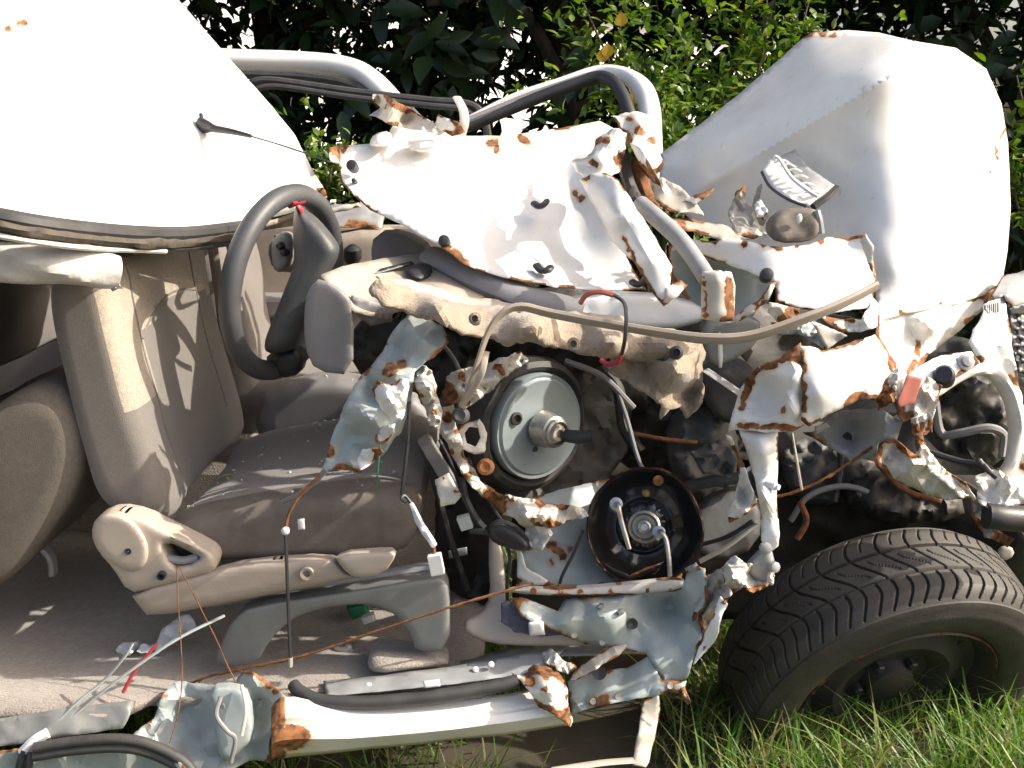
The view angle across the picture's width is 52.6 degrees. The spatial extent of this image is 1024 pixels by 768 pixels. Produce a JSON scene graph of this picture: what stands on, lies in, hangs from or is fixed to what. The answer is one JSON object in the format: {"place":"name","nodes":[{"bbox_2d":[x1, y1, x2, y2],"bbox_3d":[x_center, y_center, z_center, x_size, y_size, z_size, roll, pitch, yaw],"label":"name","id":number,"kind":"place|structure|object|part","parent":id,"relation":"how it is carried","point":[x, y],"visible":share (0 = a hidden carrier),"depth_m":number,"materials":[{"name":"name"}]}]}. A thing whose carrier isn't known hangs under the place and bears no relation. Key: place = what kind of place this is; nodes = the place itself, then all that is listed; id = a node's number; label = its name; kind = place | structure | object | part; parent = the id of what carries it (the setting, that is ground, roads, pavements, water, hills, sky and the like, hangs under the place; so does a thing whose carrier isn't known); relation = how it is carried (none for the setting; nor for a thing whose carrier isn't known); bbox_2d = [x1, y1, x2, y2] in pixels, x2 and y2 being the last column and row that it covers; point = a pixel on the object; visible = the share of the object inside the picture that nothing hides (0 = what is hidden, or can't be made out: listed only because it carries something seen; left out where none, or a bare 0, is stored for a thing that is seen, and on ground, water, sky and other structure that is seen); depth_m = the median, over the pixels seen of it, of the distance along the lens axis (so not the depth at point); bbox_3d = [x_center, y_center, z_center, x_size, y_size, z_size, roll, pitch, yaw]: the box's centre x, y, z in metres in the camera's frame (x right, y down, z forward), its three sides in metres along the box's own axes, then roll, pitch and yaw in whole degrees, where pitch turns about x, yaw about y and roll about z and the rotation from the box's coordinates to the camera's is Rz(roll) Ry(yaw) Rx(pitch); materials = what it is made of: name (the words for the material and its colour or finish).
{"place":"outdoors","nodes":[
{"label":"outdoors","id":0,"kind":"place"},
{"bbox_2d":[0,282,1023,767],"bbox_3d":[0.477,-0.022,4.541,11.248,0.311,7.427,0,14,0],"label":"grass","id":1,"kind":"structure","parent":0,"point":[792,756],"depth_m":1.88,"materials":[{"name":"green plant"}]},
{"bbox_2d":[0,207,1023,767],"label":"ground","id":2,"kind":"structure","parent":0,"point":[594,733],"depth_m":1.97,"materials":[{"name":"green plant"}]},
{"bbox_2d":[273,94,386,219],"bbox_3d":[-0.592,-0.351,3.701,0.535,1.357,0.696,-5,15,-18],"label":"shrub","id":3,"kind":"object","parent":2,"relation":"on","point":[327,179],"visible":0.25,"depth_m":3.57,"materials":[{"name":"green plant"}]},
{"bbox_2d":[179,0,683,224],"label":"broadleaf tree","id":4,"kind":"object","parent":2,"relation":"on","point":[305,26],"visible":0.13,"depth_m":4.84,"materials":[{"name":"green plant"}]},
{"bbox_2d":[182,0,779,203],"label":"house","id":5,"kind":"structure","parent":2,"relation":"on","point":[516,125],"depth_m":14.56,"materials":[{"name":"paint"}]},
{"bbox_2d":[0,0,1023,767],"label":"wrecked car","id":6,"kind":"object","parent":2,"relation":"on","point":[820,496],"visible":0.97,"depth_m":1.82,"materials":[{"name":"white metal"}]},
{"bbox_2d":[116,640,140,655],"bbox_3d":[-0.686,0.475,1.841,0.038,0.019,0.050,0,14,0],"label":"paper scrap","id":7,"kind":"object","parent":6,"relation":"on","point":[122,648],"visible":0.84,"depth_m":1.85,"materials":[{"name":"white paper"}]},
{"bbox_2d":[136,644,153,653],"bbox_3d":[-0.648,0.468,1.831,0.028,0.010,0.021,0,14,0],"label":"paper scrap","id":8,"kind":"object","parent":6,"relation":"on","point":[144,648],"visible":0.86,"depth_m":1.83,"materials":[{"name":"white paper"}]},
{"bbox_2d":[154,614,195,652],"bbox_3d":[-0.610,0.446,1.861,0.085,0.041,0.044,-13,19,-43],"label":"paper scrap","id":9,"kind":"object","parent":6,"relation":"on","point":[170,632],"visible":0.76,"depth_m":1.87,"materials":[{"name":"white paper"}]},
{"bbox_3d":[-0.620,-0.168,3.071,1.240,0.600,0.060,0,14,0],"label":"far door panel","id":10,"kind":"part","parent":6,"relation":"part of","materials":[{"name":"beige plastic"}]},
{"bbox_2d":[275,0,984,313],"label":"broadleaf tree","id":11,"kind":"object","parent":2,"relation":"on","point":[537,49],"visible":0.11,"depth_m":4.88,"materials":[{"name":"green plant"}]},
{"bbox_2d":[481,0,906,294],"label":"shrub","id":12,"kind":"object","parent":2,"relation":"on","point":[675,128],"visible":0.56,"depth_m":3.54,"materials":[{"name":"green plant"}]},
{"bbox_2d":[654,0,1023,338],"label":"broadleaf tree","id":13,"kind":"object","parent":2,"relation":"on","point":[968,23],"visible":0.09,"depth_m":4.68,"materials":[{"name":"green plant"}]},
{"bbox_2d":[974,52,1023,228],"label":"shrub","id":14,"kind":"object","parent":2,"relation":"on","point":[1016,181],"visible":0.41,"depth_m":3.82,"materials":[{"name":"green plant"}]},
{"bbox_2d":[715,0,1021,137],"label":"sky","id":15,"kind":"structure","parent":0,"point":[1014,4],"materials":[{"name":"white"}]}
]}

